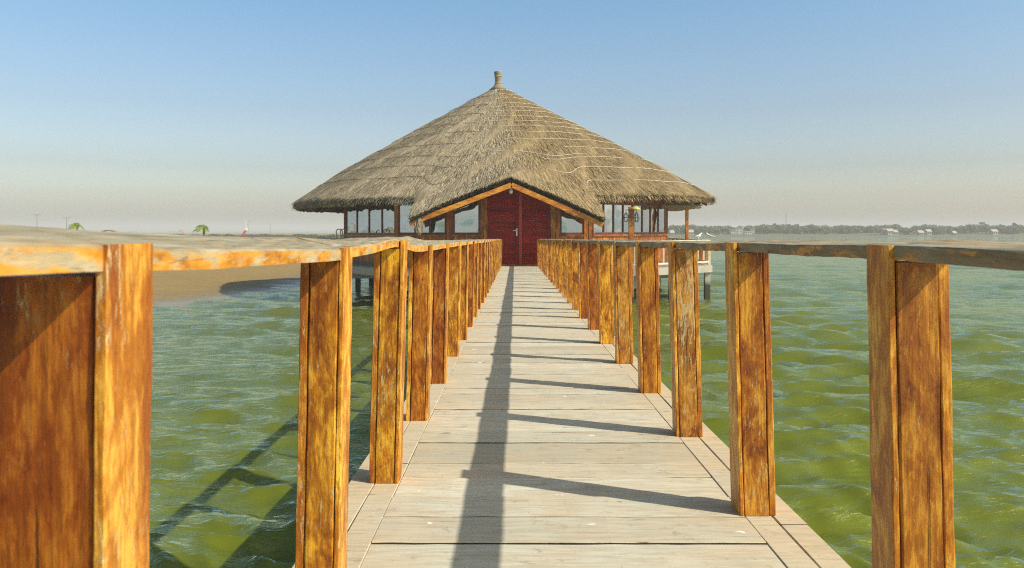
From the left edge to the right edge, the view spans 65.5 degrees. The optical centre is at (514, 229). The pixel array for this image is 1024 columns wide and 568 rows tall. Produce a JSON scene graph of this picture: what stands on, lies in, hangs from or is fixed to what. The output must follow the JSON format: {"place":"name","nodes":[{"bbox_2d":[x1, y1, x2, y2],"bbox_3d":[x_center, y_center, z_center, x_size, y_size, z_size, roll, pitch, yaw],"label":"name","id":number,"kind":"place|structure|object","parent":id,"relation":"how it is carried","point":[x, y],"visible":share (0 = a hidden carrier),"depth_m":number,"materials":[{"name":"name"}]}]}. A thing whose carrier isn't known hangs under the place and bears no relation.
{"place":"outdoors","nodes":[
{"label":"outdoors","id":0,"kind":"place"},
{"bbox_2d":[145,233,343,310],"bbox_3d":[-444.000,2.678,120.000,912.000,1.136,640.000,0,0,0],"label":"sand","id":1,"kind":"structure","parent":0,"point":[181,288],"depth_m":35.37,"materials":[{"name":"beige sand"}]},
{"bbox_2d":[67,223,83,229],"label":"palm tree","id":2,"kind":"object","parent":1,"relation":"on","point":[75,225],"visible":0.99,"depth_m":71.88,"materials":[{"name":"green plant"}]},
{"bbox_2d":[193,224,208,235],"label":"palm tree","id":3,"kind":"object","parent":1,"relation":"on","point":[203,228],"visible":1,"depth_m":71.90,"materials":[{"name":"green plant"}]},
{"bbox_2d":[241,228,248,237],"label":"beached boat","id":4,"kind":"object","parent":1,"relation":"on","point":[244,232],"visible":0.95,"depth_m":169.79,"materials":[{"name":"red paint"}]},
{"bbox_2d":[174,233,343,236],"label":"shrub row","id":5,"kind":"object","parent":1,"relation":"on","point":[269,235],"visible":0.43,"depth_m":229.16,"materials":[{"name":"green plant"}]},
{"bbox_2d":[296,235,343,238],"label":"shrub row","id":6,"kind":"object","parent":1,"relation":"on","point":[326,237],"visible":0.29,"depth_m":163.96,"materials":[{"name":"green plant"}]},
{"bbox_2d":[0,0,1023,229],"label":"sky","id":7,"kind":"structure","parent":0,"point":[115,114],"materials":[{"name":"blue"}]},
{"bbox_2d":[90,230,1023,567],"bbox_3d":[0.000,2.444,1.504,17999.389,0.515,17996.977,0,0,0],"label":"water","id":8,"kind":"structure","parent":0,"point":[224,436],"depth_m":11.03,"materials":[{"name":"green liquid"}]},
{"bbox_2d":[352,261,711,303],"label":"hut platform","id":9,"kind":"structure","parent":8,"relation":"in","point":[359,271],"depth_m":27.48,"materials":[{"name":"weathered wood planks"},{"name":"wood"}]},
{"bbox_2d":[336,229,346,238],"bbox_3d":[-6.100,1.011,28.040,0.259,2.078,0.397,0,0,17],"label":"boarding ladder","id":10,"kind":"object","parent":9,"relation":"attached to","point":[340,233],"visible":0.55,"depth_m":27.89,"materials":[{"name":"grey metal"}]},
{"bbox_2d":[290,71,718,267],"bbox_3d":[-0.480,-2.655,32.595,17.555,7.791,17.581,0,0,0],"label":"thatched hut","id":11,"kind":"object","parent":9,"relation":"on","point":[518,175],"visible":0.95,"depth_m":26.75,"materials":[{"name":"plant"}]},
{"bbox_2d":[343,203,393,236],"bbox_3d":[-5.095,-0.323,27.800,0.120,1.135,4.933,0,0,-31],"label":"window","id":12,"kind":"structure","parent":11,"relation":"in","point":[365,220],"depth_m":27.71,"materials":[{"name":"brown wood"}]},
{"bbox_2d":[397,202,446,235],"bbox_3d":[-2.976,-0.323,25.615,1.581,1.095,0.120,0,0,1],"label":"window","id":13,"kind":"structure","parent":11,"relation":"in","point":[435,226],"depth_m":25.62,"materials":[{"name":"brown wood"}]},
{"bbox_2d":[453,200,479,235],"bbox_3d":[-1.551,-0.435,25.600,0.891,1.319,0.120,0,0,0],"label":"window","id":14,"kind":"structure","parent":11,"relation":"in","point":[466,219],"depth_m":25.61,"materials":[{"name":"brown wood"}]},
{"bbox_2d":[488,184,517,263],"bbox_3d":[-0.386,-0.158,25.590,0.985,2.615,0.139,0,0,0],"label":"door","id":15,"kind":"structure","parent":11,"relation":"in","point":[499,208],"depth_m":25.63,"materials":[{"name":"red paint"}]},
{"bbox_2d":[487,212,555,233],"bbox_3d":[-0.500,-0.323,39.820,5.840,1.095,0.120,0,0,0],"label":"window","id":16,"kind":"structure","parent":11,"relation":"in","point":[487,212],"depth_m":39.80,"materials":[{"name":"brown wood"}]},
{"bbox_2d":[518,191,549,263],"bbox_3d":[0.624,-0.122,25.630,1.022,2.541,0.060,0,0,0],"label":"door","id":17,"kind":"structure","parent":11,"relation":"in","point":[533,208],"depth_m":25.63,"materials":[{"name":"red wood"}]},
{"bbox_2d":[560,209,584,235],"bbox_3d":[1.835,-0.293,25.600,0.799,1.036,0.120,0,0,0],"label":"window","id":18,"kind":"structure","parent":11,"relation":"in","point":[570,224],"depth_m":25.61,"materials":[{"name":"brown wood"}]},
{"bbox_2d":[592,203,634,235],"bbox_3d":[3.284,-0.323,26.472,0.120,1.095,2.370,0,0,42],"label":"window","id":19,"kind":"structure","parent":11,"relation":"in","point":[614,225],"depth_m":26.45,"materials":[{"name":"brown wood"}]},
{"bbox_2d":[634,204,667,235],"bbox_3d":[4.851,-0.323,28.464,0.120,1.095,2.784,0,0,35],"label":"window","id":20,"kind":"structure","parent":11,"relation":"in","point":[651,222],"depth_m":28.43,"materials":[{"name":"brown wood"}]},
{"bbox_2d":[612,238,710,264],"bbox_3d":[6.350,0.805,31.593,3.049,0.882,13.390,0,0,16],"label":"terrace balustrade","id":21,"kind":"object","parent":9,"relation":"on","point":[701,260],"visible":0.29,"depth_m":27.56,"materials":[{"name":"beige wood"}]},
{"bbox_2d":[659,204,701,239],"bbox_3d":[6.125,0.150,31.800,1.509,2.192,5.200,0,0,0],"label":"side shelter","id":22,"kind":"object","parent":9,"relation":"on","point":[679,207],"visible":0.48,"depth_m":29.45,"materials":[{"name":"brown wood"}]},
{"bbox_2d":[292,266,850,567],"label":"wooden pier","id":23,"kind":"structure","parent":8,"relation":"in","point":[544,436],"depth_m":2.92,"materials":[{"name":"wood"},{"name":"weathered wood planks"}]},
{"bbox_2d":[0,224,501,567],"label":"timber railing","id":24,"kind":"object","parent":23,"relation":"on","point":[76,316],"visible":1,"depth_m":0.87,"materials":[{"name":"brown wood"}]},
{"bbox_2d":[537,239,1023,567],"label":"timber railing","id":25,"kind":"object","parent":23,"relation":"on","point":[911,450],"visible":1,"depth_m":1.96,"materials":[{"name":"brown wood"}]},
{"bbox_2d":[623,206,640,296],"bbox_3d":[3.689,0.708,25.120,0.565,2.876,0.340,0,0,0],"label":"lantern post","id":26,"kind":"object","parent":8,"relation":"in","point":[630,217],"visible":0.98,"depth_m":25.13,"materials":[{"name":"brown wood"}]},
{"bbox_2d":[668,232,1023,236],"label":"shore","id":27,"kind":"structure","parent":0,"point":[979,234],"depth_m":277.33,"materials":[{"name":"green plant"}]},
{"bbox_2d":[668,225,680,233],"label":"shore tree","id":28,"kind":"object","parent":27,"relation":"on","point":[675,228],"visible":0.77,"depth_m":286.82,"materials":[{"name":"green plant"}]},
{"bbox_2d":[681,224,698,233],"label":"shore tree","id":29,"kind":"object","parent":27,"relation":"on","point":[693,226],"visible":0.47,"depth_m":289.28,"materials":[{"name":"green plant"}]},
{"bbox_2d":[706,227,721,233],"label":"shore tree","id":30,"kind":"object","parent":27,"relation":"on","point":[713,230],"visible":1,"depth_m":285.92,"materials":[{"name":"green plant"}]},
{"bbox_2d":[721,227,730,232],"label":"shore tree","id":31,"kind":"object","parent":27,"relation":"on","point":[726,229],"visible":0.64,"depth_m":292.22,"materials":[{"name":"green plant"}]},
{"bbox_2d":[728,229,735,234],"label":"shore house","id":32,"kind":"structure","parent":27,"relation":"on","point":[732,231],"depth_m":283.00,"materials":[{"name":"white"}]},
{"bbox_2d":[734,228,742,234],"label":"shore house","id":33,"kind":"structure","parent":27,"relation":"on","point":[739,231],"depth_m":283.00,"materials":[{"name":"white"}]},
{"bbox_2d":[743,231,752,234],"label":"shore house","id":34,"kind":"structure","parent":27,"relation":"on","point":[747,232],"depth_m":283.00,"materials":[{"name":"white"}]},
{"bbox_2d":[755,225,770,233],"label":"shore tree","id":35,"kind":"object","parent":27,"relation":"on","point":[759,231],"visible":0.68,"depth_m":289.30,"materials":[{"name":"green plant"}]},
{"bbox_2d":[761,226,774,233],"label":"shore tree","id":36,"kind":"object","parent":27,"relation":"on","point":[768,228],"visible":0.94,"depth_m":287.83,"materials":[{"name":"green plant"}]},
{"bbox_2d":[773,227,787,232],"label":"shore tree","id":37,"kind":"object","parent":27,"relation":"on","point":[779,228],"visible":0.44,"depth_m":291.38,"materials":[{"name":"green plant"}]},
{"bbox_2d":[780,227,792,233],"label":"shore tree","id":38,"kind":"object","parent":27,"relation":"on","point":[784,229],"visible":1,"depth_m":283.58,"materials":[{"name":"green plant"}]},
{"bbox_2d":[786,224,803,233],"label":"shore tree","id":39,"kind":"object","parent":27,"relation":"on","point":[798,229],"visible":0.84,"depth_m":289.17,"materials":[{"name":"green plant"}]},
{"bbox_2d":[799,224,814,233],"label":"shore tree","id":40,"kind":"object","parent":27,"relation":"on","point":[808,227],"visible":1,"depth_m":283.97,"materials":[{"name":"green plant"}]},
{"bbox_2d":[817,226,832,233],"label":"shore tree","id":41,"kind":"object","parent":27,"relation":"on","point":[827,230],"visible":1,"depth_m":284.25,"materials":[{"name":"green plant"}]},
{"bbox_2d":[839,225,853,233],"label":"shore tree","id":42,"kind":"object","parent":27,"relation":"on","point":[845,231],"visible":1,"depth_m":290.66,"materials":[{"name":"green plant"}]},
{"bbox_2d":[854,227,863,232],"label":"shore tree","id":43,"kind":"object","parent":27,"relation":"on","point":[858,230],"visible":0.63,"depth_m":295.61,"materials":[{"name":"green plant"}]},
{"bbox_2d":[857,226,869,230],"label":"shore tree","id":44,"kind":"object","parent":27,"relation":"on","point":[863,228],"visible":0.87,"depth_m":298.25,"materials":[{"name":"green plant"}]},
{"bbox_2d":[873,226,888,230],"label":"shore tree","id":45,"kind":"object","parent":27,"relation":"on","point":[879,228],"visible":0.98,"depth_m":283.68,"materials":[{"name":"green plant"}]},
{"bbox_2d":[880,227,886,234],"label":"shore house","id":46,"kind":"structure","parent":27,"relation":"on","point":[882,232],"depth_m":283.32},
{"bbox_2d":[885,229,893,234],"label":"shore house","id":47,"kind":"structure","parent":27,"relation":"on","point":[889,231],"depth_m":281.07,"materials":[{"name":"white"}]},
{"bbox_2d":[884,224,901,232],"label":"shore tree","id":48,"kind":"object","parent":27,"relation":"on","point":[894,225],"visible":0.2,"depth_m":313.69,"materials":[{"name":"green plant"}]},
{"bbox_2d":[902,228,915,234],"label":"shore tree","id":49,"kind":"object","parent":27,"relation":"on","point":[909,231],"visible":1,"depth_m":284.77,"materials":[{"name":"green plant"}]},
{"bbox_2d":[915,230,924,234],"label":"shore house","id":50,"kind":"structure","parent":27,"relation":"on","point":[919,232],"depth_m":281.43,"materials":[{"name":"white"}]},
{"bbox_2d":[924,229,931,234],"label":"shore house","id":51,"kind":"structure","parent":27,"relation":"on","point":[928,231],"depth_m":283.32,"materials":[{"name":"white"}]},
{"bbox_2d":[922,225,935,232],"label":"shore tree","id":52,"kind":"object","parent":27,"relation":"on","point":[924,227],"visible":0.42,"depth_m":291.64,"materials":[{"name":"green plant"}]},
{"bbox_2d":[934,229,943,234],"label":"shore tree","id":53,"kind":"object","parent":27,"relation":"on","point":[939,231],"visible":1,"depth_m":283.94,"materials":[{"name":"green plant"}]},
{"bbox_2d":[931,225,947,233],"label":"shore tree","id":54,"kind":"object","parent":27,"relation":"on","point":[943,229],"visible":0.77,"depth_m":286.17,"materials":[{"name":"green plant"}]},
{"bbox_2d":[947,227,959,233],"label":"shore tree","id":55,"kind":"object","parent":27,"relation":"on","point":[949,229],"visible":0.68,"depth_m":289.12,"materials":[{"name":"green plant"}]},
{"bbox_2d":[965,224,978,233],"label":"shore tree","id":56,"kind":"object","parent":27,"relation":"on","point":[971,227],"visible":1,"depth_m":287.39,"materials":[{"name":"green plant"}]},
{"bbox_2d":[979,222,985,232],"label":"shore tree","id":57,"kind":"object","parent":27,"relation":"on","point":[980,224],"visible":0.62,"depth_m":314.10,"materials":[{"name":"green plant"}]},
{"bbox_2d":[980,226,994,233],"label":"shore tree","id":58,"kind":"object","parent":27,"relation":"on","point":[986,229],"visible":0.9,"depth_m":287.59,"materials":[{"name":"green plant"}]},
{"bbox_2d":[988,229,998,234],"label":"shore house","id":59,"kind":"structure","parent":27,"relation":"on","point":[993,231],"depth_m":283.40,"materials":[{"name":"white"}]},
{"bbox_2d":[998,226,1012,233],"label":"shore tree","id":60,"kind":"object","parent":27,"relation":"on","point":[1002,228],"visible":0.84,"depth_m":294.74,"materials":[{"name":"green plant"}]},
{"bbox_2d":[1005,225,1019,233],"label":"shore tree","id":61,"kind":"object","parent":27,"relation":"on","point":[1010,230],"visible":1,"depth_m":289.56,"materials":[{"name":"green plant"}]}
]}

